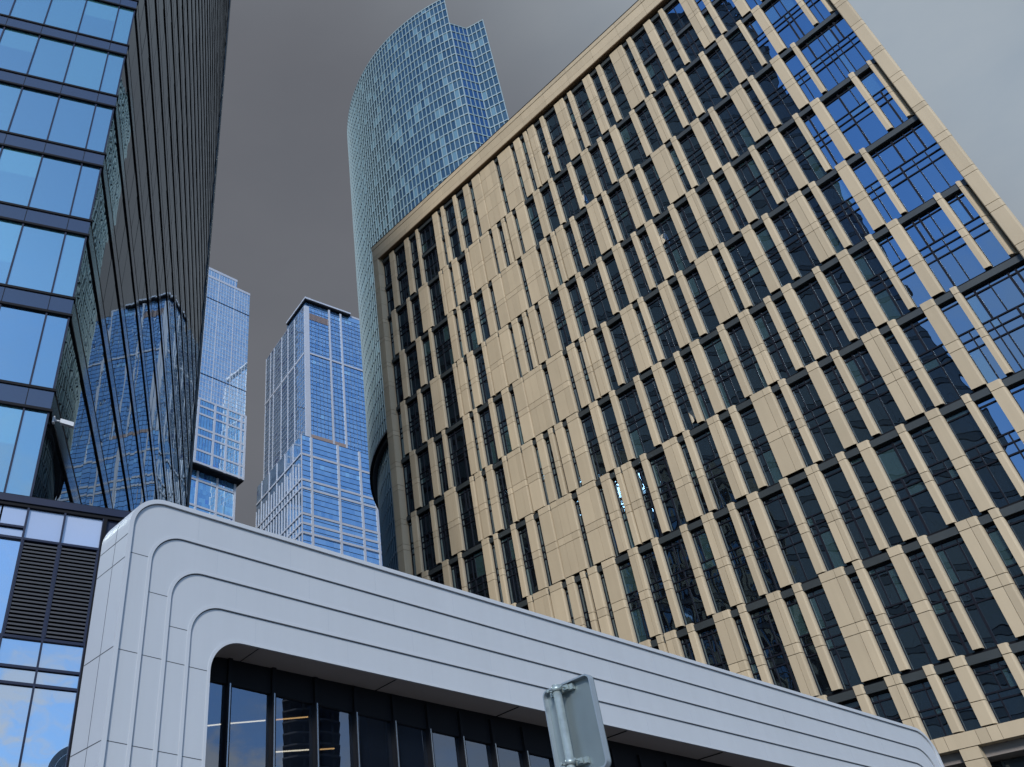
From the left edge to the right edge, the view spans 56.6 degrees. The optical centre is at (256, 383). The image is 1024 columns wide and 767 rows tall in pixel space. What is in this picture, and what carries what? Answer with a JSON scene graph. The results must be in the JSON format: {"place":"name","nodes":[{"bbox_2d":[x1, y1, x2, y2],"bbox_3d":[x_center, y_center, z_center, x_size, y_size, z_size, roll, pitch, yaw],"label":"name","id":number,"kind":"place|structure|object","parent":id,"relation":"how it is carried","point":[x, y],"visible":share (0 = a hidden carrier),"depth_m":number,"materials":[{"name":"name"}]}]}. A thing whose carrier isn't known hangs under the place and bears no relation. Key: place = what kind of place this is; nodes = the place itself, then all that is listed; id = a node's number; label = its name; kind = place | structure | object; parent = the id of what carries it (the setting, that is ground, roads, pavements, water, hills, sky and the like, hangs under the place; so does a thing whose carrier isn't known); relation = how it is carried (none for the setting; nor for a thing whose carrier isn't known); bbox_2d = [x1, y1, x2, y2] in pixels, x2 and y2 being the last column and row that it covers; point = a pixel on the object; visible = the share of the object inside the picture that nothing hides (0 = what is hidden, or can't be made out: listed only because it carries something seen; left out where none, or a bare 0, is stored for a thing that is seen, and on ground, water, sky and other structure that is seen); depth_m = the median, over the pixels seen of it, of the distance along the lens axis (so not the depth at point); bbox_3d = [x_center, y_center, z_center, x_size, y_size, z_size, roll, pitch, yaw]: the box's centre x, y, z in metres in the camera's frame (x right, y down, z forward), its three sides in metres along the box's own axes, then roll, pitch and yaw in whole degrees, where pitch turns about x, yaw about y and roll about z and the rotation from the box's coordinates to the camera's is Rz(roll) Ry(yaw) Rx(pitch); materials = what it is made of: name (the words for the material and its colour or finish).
{"place":"outdoors","nodes":[
{"label":"outdoors","id":0,"kind":"place"},
{"bbox_2d":[0,0,230,766],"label":"glass office tower","id":1,"kind":"structure","parent":0,"point":[110,117],"depth_m":34.97,"materials":[{"name":"black metal"}]},
{"bbox_2d":[0,538,20,632],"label":"base window","id":2,"kind":"structure","parent":1,"relation":"in","point":[9,548],"depth_m":22.97,"materials":[{"name":"blue glass"}]},
{"bbox_2d":[0,405,22,491],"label":"window","id":3,"kind":"structure","parent":1,"relation":"in","point":[10,416],"depth_m":25.35,"materials":[{"name":"blue glass"}]},
{"bbox_2d":[0,684,31,766],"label":"base window","id":4,"kind":"structure","parent":1,"relation":"in","point":[14,700],"depth_m":20.74,"materials":[{"name":"blue glass"}]},
{"bbox_2d":[0,28,38,73],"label":"window","id":5,"kind":"structure","parent":1,"relation":"in","point":[17,48],"depth_m":36.55,"materials":[{"name":"blue glass"}]},
{"bbox_2d":[0,637,40,666],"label":"base window","id":6,"kind":"structure","parent":1,"relation":"in","point":[12,651],"depth_m":21.74,"materials":[{"name":"blue glass"}]},
{"bbox_2d":[0,147,41,205],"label":"window","id":7,"kind":"structure","parent":1,"relation":"in","point":[18,169],"depth_m":32.02,"materials":[{"name":"blue glass"}]},
{"bbox_2d":[0,305,45,383],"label":"window","id":8,"kind":"structure","parent":1,"relation":"in","point":[20,329],"depth_m":27.48,"materials":[{"name":"blue glass"}]},
{"bbox_2d":[6,409,46,495],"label":"window","id":9,"kind":"structure","parent":1,"relation":"in","point":[24,463],"depth_m":25.14,"materials":[{"name":"blue glass"}]},
{"bbox_2d":[9,88,58,139],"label":"window","id":10,"kind":"structure","parent":1,"relation":"in","point":[33,116],"depth_m":34.32,"materials":[{"name":"blue glass"}]},
{"bbox_2d":[8,224,64,291],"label":"window","id":11,"kind":"structure","parent":1,"relation":"in","point":[35,262],"depth_m":29.76,"materials":[{"name":"blue glass"}]},
{"bbox_2d":[24,510,63,541],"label":"base window","id":12,"kind":"structure","parent":1,"relation":"in","point":[47,526],"depth_m":23.93,"materials":[{"name":"blue glass"}]},
{"bbox_2d":[21,688,75,766],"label":"base window","id":13,"kind":"structure","parent":1,"relation":"in","point":[51,714],"depth_m":20.82,"materials":[{"name":"blue glass"}]},
{"bbox_2d":[31,314,67,387],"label":"window","id":14,"kind":"structure","parent":1,"relation":"in","point":[46,365],"depth_m":27.53,"materials":[{"name":"blue glass"}]},
{"bbox_2d":[28,36,72,81],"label":"window","id":15,"kind":"structure","parent":1,"relation":"in","point":[51,57],"depth_m":36.73,"materials":[{"name":"blue glass"}]},
{"bbox_2d":[32,416,70,501],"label":"ribbon window","id":16,"kind":"structure","parent":1,"relation":"in","point":[50,482],"depth_m":26.64,"materials":[{"name":"black glass"}]},
{"bbox_2d":[29,156,80,214],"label":"window","id":17,"kind":"structure","parent":1,"relation":"in","point":[56,182],"depth_m":32.17,"materials":[{"name":"blue glass"}]},
{"bbox_2d":[39,642,82,671],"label":"base window","id":18,"kind":"structure","parent":1,"relation":"in","point":[53,656],"depth_m":21.91,"materials":[{"name":"blue glass"}]},
{"bbox_2d":[45,0,85,31],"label":"window","id":19,"kind":"structure","parent":1,"relation":"in","point":[65,14],"depth_m":39.01,"materials":[{"name":"blue glass"}]},
{"bbox_2d":[53,233,84,295],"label":"window","id":20,"kind":"structure","parent":1,"relation":"in","point":[69,263],"depth_m":29.95,"materials":[{"name":"blue glass"}]},
{"bbox_2d":[48,96,94,147],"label":"window","id":21,"kind":"structure","parent":1,"relation":"in","point":[71,124],"depth_m":34.58,"materials":[{"name":"blue glass"}]},
{"bbox_2d":[55,320,105,507],"bbox_3d":[-6.814,16.361,48.970,0.058,3.010,54.992,2,-39,0],"label":"ribbon window","id":22,"kind":"structure","parent":1,"relation":"in","point":[70,394],"depth_m":30.72,"materials":[{"name":"blue glass"}]},
{"bbox_2d":[61,515,102,547],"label":"base window","id":23,"kind":"structure","parent":1,"relation":"in","point":[82,531],"depth_m":24.11,"materials":[{"name":"blue glass"}]},
{"bbox_2d":[71,164,99,218],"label":"window","id":24,"kind":"structure","parent":1,"relation":"in","point":[85,192],"depth_m":32.35,"materials":[{"name":"blue glass"}]},
{"bbox_2d":[64,45,106,90],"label":"window","id":25,"kind":"structure","parent":1,"relation":"in","point":[86,66],"depth_m":36.99,"materials":[{"name":"blue glass"}]},
{"bbox_2d":[79,0,117,39],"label":"window","id":26,"kind":"structure","parent":1,"relation":"in","point":[98,20],"depth_m":39.40,"materials":[{"name":"blue glass"}]},
{"bbox_2d":[75,240,128,510],"bbox_3d":[-6.722,13.406,51.374,0.059,3.010,54.992,2,-39,0],"label":"ribbon window","id":27,"kind":"structure","parent":1,"relation":"in","point":[86,304],"depth_m":34.75,"materials":[{"name":"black glass"}]},
{"bbox_2d":[91,172,144,509],"bbox_3d":[-6.632,10.452,53.778,0.057,3.010,54.992,2,-39,0],"label":"ribbon window","id":28,"kind":"structure","parent":1,"relation":"in","point":[100,227],"depth_m":38.46,"materials":[{"name":"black glass"}]},
{"bbox_2d":[105,114,156,500],"bbox_3d":[-6.540,7.497,56.181,0.059,3.010,54.992,2,-39,0],"label":"ribbon window","id":29,"kind":"structure","parent":1,"relation":"in","point":[112,157],"depth_m":41.98,"materials":[{"name":"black glass"}]},
{"bbox_2d":[118,62,166,500],"bbox_3d":[-6.450,4.543,58.585,0.057,3.010,54.992,2,-39,0],"label":"ribbon window","id":30,"kind":"structure","parent":1,"relation":"in","point":[123,100],"depth_m":45.54,"materials":[{"name":"black glass"}]},
{"bbox_2d":[128,15,174,502],"bbox_3d":[-6.358,1.588,60.989,0.058,3.010,54.992,2,-39,0],"label":"ribbon window","id":31,"kind":"structure","parent":1,"relation":"in","point":[133,48],"depth_m":49.14,"materials":[{"name":"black glass"}]},
{"bbox_2d":[138,0,180,504],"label":"ribbon window","id":32,"kind":"structure","parent":1,"relation":"in","point":[142,3],"depth_m":53.07,"materials":[{"name":"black glass"}]},
{"bbox_2d":[149,0,185,506],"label":"ribbon window","id":33,"kind":"structure","parent":1,"relation":"in","point":[152,5],"depth_m":58.02,"materials":[{"name":"black glass"}]},
{"bbox_2d":[158,0,188,492],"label":"ribbon window","id":34,"kind":"structure","parent":1,"relation":"in","point":[161,2],"depth_m":62.46,"materials":[{"name":"black glass"}]},
{"bbox_2d":[166,0,191,457],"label":"ribbon window","id":35,"kind":"structure","parent":1,"relation":"in","point":[168,2],"depth_m":66.40,"materials":[{"name":"black glass"}]},
{"bbox_2d":[173,0,193,422],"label":"ribbon window","id":36,"kind":"structure","parent":1,"relation":"in","point":[174,1],"depth_m":70.39,"materials":[{"name":"black glass"}]},
{"bbox_2d":[179,0,196,398],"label":"ribbon window","id":37,"kind":"structure","parent":1,"relation":"in","point":[180,1],"depth_m":74.55,"materials":[{"name":"black glass"}]},
{"bbox_2d":[189,267,249,520],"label":"slab tower","id":38,"kind":"structure","parent":0,"point":[218,472],"depth_m":310.39,"materials":[{"name":"blue glass"}]},
{"bbox_2d":[255,297,382,565],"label":"blue tower","id":39,"kind":"structure","parent":0,"point":[313,488],"depth_m":291.57,"materials":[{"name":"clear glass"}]},
{"bbox_2d":[347,0,508,570],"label":"curved tower","id":40,"kind":"structure","parent":0,"point":[427,114],"depth_m":199.89,"materials":[{"name":"teal glass"}]},
{"bbox_2d":[209,0,1023,526],"label":"sky","id":41,"kind":"structure","parent":0,"point":[282,226],"materials":[{"name":"grey"}]},
{"bbox_2d":[371,0,1023,766],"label":"office block","id":42,"kind":"structure","parent":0,"point":[701,330],"depth_m":71.39,"materials":[{"name":"stone"}]},
{"bbox_2d":[447,425,471,486],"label":"window","id":43,"kind":"structure","parent":42,"relation":"in","point":[458,451],"depth_m":93.71,"materials":[{"name":"black glass"}]},
{"bbox_2d":[618,561,652,643],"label":"window","id":44,"kind":"structure","parent":42,"relation":"in","point":[626,572],"depth_m":69.79,"materials":[{"name":"black glass"}]},
{"bbox_2d":[618,387,655,458],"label":"window","id":45,"kind":"structure","parent":42,"relation":"in","point":[637,427],"depth_m":76.24,"materials":[{"name":"black glass"}]},
{"bbox_2d":[641,551,677,634],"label":"window","id":46,"kind":"structure","parent":42,"relation":"in","point":[665,617],"depth_m":68.36,"materials":[{"name":"black glass"}]},
{"bbox_2d":[646,295,681,358],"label":"window","id":47,"kind":"structure","parent":42,"relation":"in","point":[669,344],"depth_m":77.73,"materials":[{"name":"black glass"}]},
{"bbox_2d":[649,454,687,530],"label":"window","id":48,"kind":"structure","parent":42,"relation":"in","point":[662,474],"depth_m":71.02,"materials":[{"name":"black glass"}]},
{"bbox_2d":[662,537,708,625],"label":"window","id":49,"kind":"structure","parent":42,"relation":"in","point":[690,602],"depth_m":66.91,"materials":[{"name":"black glass"}]},
{"bbox_2d":[691,528,732,613],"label":"window","id":50,"kind":"structure","parent":42,"relation":"in","point":[717,592],"depth_m":65.50,"materials":[{"name":"black glass"}]},
{"bbox_2d":[693,430,736,509],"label":"window","id":51,"kind":"structure","parent":42,"relation":"in","point":[710,459],"depth_m":68.40,"materials":[{"name":"black glass"}]},
{"bbox_2d":[703,337,746,409],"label":"window","id":52,"kind":"structure","parent":42,"relation":"in","point":[723,372],"depth_m":70.93,"materials":[{"name":"black glass"}]},
{"bbox_2d":[717,101,756,155],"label":"window","id":53,"kind":"structure","parent":42,"relation":"in","point":[730,117],"depth_m":79.42,"materials":[{"name":"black glass"}]},
{"bbox_2d":[717,516,761,603],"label":"window","id":54,"kind":"structure","parent":42,"relation":"in","point":[738,560],"depth_m":64.06,"materials":[{"name":"black glass"}]},
{"bbox_2d":[728,325,767,393],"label":"window","id":55,"kind":"structure","parent":42,"relation":"in","point":[755,377],"depth_m":69.61,"materials":[{"name":"black glass"}]},
{"bbox_2d":[728,239,771,305],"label":"window","id":56,"kind":"structure","parent":42,"relation":"in","point":[746,266],"depth_m":72.54,"materials":[{"name":"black glass"}]},
{"bbox_2d":[734,157,778,218],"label":"window","id":57,"kind":"structure","parent":42,"relation":"in","point":[762,200],"depth_m":75.19,"materials":[{"name":"black glass"}]},
{"bbox_2d":[738,507,782,593],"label":"window","id":58,"kind":"structure","parent":42,"relation":"in","point":[769,577],"depth_m":63.02,"materials":[{"name":"black glass"}]},
{"bbox_2d":[740,407,783,485],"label":"window","id":59,"kind":"structure","parent":42,"relation":"in","point":[763,451],"depth_m":65.89,"materials":[{"name":"black glass"}]},
{"bbox_2d":[753,309,797,378],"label":"window","id":60,"kind":"structure","parent":42,"relation":"in","point":[777,351],"depth_m":68.16,"materials":[{"name":"black glass"}]},
{"bbox_2d":[758,142,798,200],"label":"window","id":61,"kind":"structure","parent":42,"relation":"in","point":[769,154],"depth_m":73.92,"materials":[{"name":"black glass"}]},
{"bbox_2d":[757,69,800,124],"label":"window","id":62,"kind":"structure","parent":42,"relation":"in","point":[772,86],"depth_m":76.86,"materials":[{"name":"black glass"}]},
{"bbox_2d":[763,0,814,48],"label":"window","id":63,"kind":"structure","parent":42,"relation":"in","point":[790,22],"depth_m":79.09,"materials":[{"name":"blue glass"}]},
{"bbox_2d":[762,492,817,583],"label":"window","id":64,"kind":"structure","parent":42,"relation":"in","point":[800,566],"depth_m":61.59,"materials":[{"name":"black glass"}]},
{"bbox_2d":[772,208,821,276],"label":"window","id":65,"kind":"structure","parent":42,"relation":"in","point":[789,229],"depth_m":69.97,"materials":[{"name":"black glass"}]},
{"bbox_2d":[781,124,826,182],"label":"window","id":66,"kind":"structure","parent":42,"relation":"in","point":[807,160],"depth_m":72.49,"materials":[{"name":"black glass"}]},
{"bbox_2d":[785,598,834,695],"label":"window","id":67,"kind":"structure","parent":42,"relation":"in","point":[820,678],"depth_m":57.88,"materials":[{"name":"black glass"}]},
{"bbox_2d":[790,377,845,460],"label":"window","id":68,"kind":"structure","parent":42,"relation":"in","point":[821,428],"depth_m":63.18,"materials":[{"name":"black glass"}]},
{"bbox_2d":[792,480,846,570],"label":"window","id":69,"kind":"structure","parent":42,"relation":"in","point":[831,556],"depth_m":60.26,"materials":[{"name":"black glass"}]},
{"bbox_2d":[795,279,850,355],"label":"window","id":70,"kind":"structure","parent":42,"relation":"in","point":[818,309],"depth_m":65.76,"materials":[{"name":"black glass"}]},
{"bbox_2d":[806,588,864,689],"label":"window","id":71,"kind":"structure","parent":42,"relation":"in","point":[840,655],"depth_m":56.80,"materials":[{"name":"black glass"}]},
{"bbox_2d":[799,16,872,90],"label":"window","id":72,"kind":"structure","parent":42,"relation":"in","point":[836,52],"depth_m":73.68,"materials":[{"name":"blue glass"}]},
{"bbox_2d":[820,176,874,245],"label":"window","id":73,"kind":"structure","parent":42,"relation":"in","point":[848,213],"depth_m":67.41,"materials":[{"name":"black glass"}]},
{"bbox_2d":[822,364,873,442],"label":"window","id":74,"kind":"structure","parent":42,"relation":"in","point":[838,386],"depth_m":61.79,"materials":[{"name":"black glass"}]},
{"bbox_2d":[824,265,876,338],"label":"window","id":75,"kind":"structure","parent":42,"relation":"in","point":[838,280],"depth_m":64.46,"materials":[{"name":"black glass"}]},
{"bbox_2d":[822,466,881,559],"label":"window","id":76,"kind":"structure","parent":42,"relation":"in","point":[864,542],"depth_m":58.83,"materials":[{"name":"black glass"}]},
{"bbox_2d":[824,83,887,153],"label":"window","id":77,"kind":"structure","parent":42,"relation":"in","point":[854,117],"depth_m":69.81,"materials":[{"name":"blue glass"}]},
{"bbox_2d":[843,348,906,433],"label":"window","id":78,"kind":"structure","parent":42,"relation":"in","point":[882,406],"depth_m":60.61,"materials":[{"name":"black glass"}]},
{"bbox_2d":[849,575,901,674],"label":"window","id":79,"kind":"structure","parent":42,"relation":"in","point":[888,657],"depth_m":55.15,"materials":[{"name":"black glass"}]},
{"bbox_2d":[851,159,901,223],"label":"window","id":80,"kind":"structure","parent":42,"relation":"in","point":[879,197],"depth_m":66.02,"materials":[{"name":"blue glass"}]},
{"bbox_2d":[849,456,905,547],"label":"window","id":81,"kind":"structure","parent":42,"relation":"in","point":[888,527],"depth_m":57.78,"materials":[{"name":"black glass"}]},
{"bbox_2d":[852,247,909,320],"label":"window","id":82,"kind":"structure","parent":42,"relation":"in","point":[884,291],"depth_m":63.05,"materials":[{"name":"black glass"}]},
{"bbox_2d":[868,562,940,669],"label":"window","id":83,"kind":"structure","parent":42,"relation":"in","point":[913,640],"depth_m":54.09,"materials":[{"name":"black glass"}]},
{"bbox_2d":[877,234,932,307],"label":"window","id":84,"kind":"structure","parent":42,"relation":"in","point":[910,280],"depth_m":62.04,"materials":[{"name":"blue glass"}]},
{"bbox_2d":[875,439,948,536],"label":"window","id":85,"kind":"structure","parent":42,"relation":"in","point":[912,492],"depth_m":56.43,"materials":[{"name":"black glass"}]},
{"bbox_2d":[870,122,963,211],"bbox_3d":[47.223,-15.600,64.284,0.100,6.840,3.717,25,-44,-25],"label":"window","id":86,"kind":"structure","parent":42,"relation":"in","point":[916,168],"depth_m":64.22,"materials":[{"name":"blue glass"}]},
{"bbox_2d":[907,681,953,739],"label":"window","id":87,"kind":"structure","parent":42,"relation":"in","point":[930,712],"depth_m":51.18,"materials":[{"name":"black glass"}]},
{"bbox_2d":[901,316,973,403],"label":"window","id":88,"kind":"structure","parent":42,"relation":"in","point":[948,380],"depth_m":58.05,"materials":[{"name":"black glass"}]},
{"bbox_2d":[907,551,974,655],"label":"window","id":89,"kind":"structure","parent":42,"relation":"in","point":[941,607],"depth_m":52.70,"materials":[{"name":"black glass"}]},
{"bbox_2d":[903,205,985,292],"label":"window","id":90,"kind":"structure","parent":42,"relation":"in","point":[937,240],"depth_m":60.37,"materials":[{"name":"blue glass"}]},
{"bbox_2d":[910,425,981,521],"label":"window","id":91,"kind":"structure","parent":42,"relation":"in","point":[939,464],"depth_m":55.12,"materials":[{"name":"black glass"}]},
{"bbox_2d":[940,300,1006,383],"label":"window","id":92,"kind":"structure","parent":42,"relation":"in","point":[980,354],"depth_m":56.66,"materials":[{"name":"blue glass"}]},
{"bbox_2d":[933,537,1017,648],"bbox_3d":[41.292,11.908,51.609,0.100,6.588,1.671,25,-44,-25],"label":"window","id":93,"kind":"structure","parent":42,"relation":"in","point":[978,601],"depth_m":51.51,"materials":[{"name":"black glass"}]},
{"bbox_2d":[946,192,1010,266],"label":"window","id":94,"kind":"structure","parent":42,"relation":"in","point":[963,209],"depth_m":58.97,"materials":[{"name":"blue glass"}]},
{"bbox_2d":[945,408,1022,507],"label":"window","id":95,"kind":"structure","parent":42,"relation":"in","point":[1000,488],"depth_m":53.71,"materials":[{"name":"black glass"}]},
{"bbox_2d":[963,264,1023,372],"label":"window","id":96,"kind":"structure","parent":42,"relation":"in","point":[998,304],"depth_m":55.84,"materials":[{"name":"blue glass"}]},
{"bbox_2d":[971,660,1023,723],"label":"window","id":97,"kind":"structure","parent":42,"relation":"in","point":[1005,698],"depth_m":48.81,"materials":[{"name":"black glass"}]},
{"bbox_2d":[976,397,1023,481],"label":"window","id":98,"kind":"structure","parent":42,"relation":"in","point":[1008,438],"depth_m":53.33,"materials":[{"name":"blue glass"}]},
{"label":"pavement","id":99,"kind":"structure","parent":0,"visible":0},
{"bbox_2d":[69,500,943,766],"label":"white pavilion","id":100,"kind":"structure","parent":99,"relation":"on","point":[227,642],"depth_m":16.89,"materials":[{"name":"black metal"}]},
{"bbox_2d":[205,682,224,766],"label":"window","id":101,"kind":"structure","parent":100,"relation":"in","point":[213,758],"depth_m":15.24,"materials":[{"name":"blue glass"}]},
{"bbox_2d":[229,686,268,766],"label":"window","id":102,"kind":"structure","parent":100,"relation":"in","point":[249,725],"depth_m":15.52,"materials":[{"name":"blue glass"}]},
{"bbox_2d":[276,696,312,766],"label":"window","id":103,"kind":"structure","parent":100,"relation":"in","point":[294,745],"depth_m":15.90,"materials":[{"name":"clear glass"}]},
{"bbox_2d":[319,706,353,766],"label":"window","id":104,"kind":"structure","parent":100,"relation":"in","point":[335,726],"depth_m":16.27,"materials":[{"name":"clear glass"}]},
{"bbox_2d":[359,715,392,766],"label":"window","id":105,"kind":"structure","parent":100,"relation":"in","point":[375,734],"depth_m":16.63,"materials":[{"name":"black glass"}]},
{"bbox_2d":[397,724,428,766],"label":"window","id":106,"kind":"structure","parent":100,"relation":"in","point":[412,741],"depth_m":16.99,"materials":[{"name":"black glass"}]},
{"bbox_2d":[543,674,610,766],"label":"road sign","id":107,"kind":"object","parent":99,"relation":"on","point":[577,733],"visible":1,"depth_m":6.51,"materials":[{"name":"metal"}]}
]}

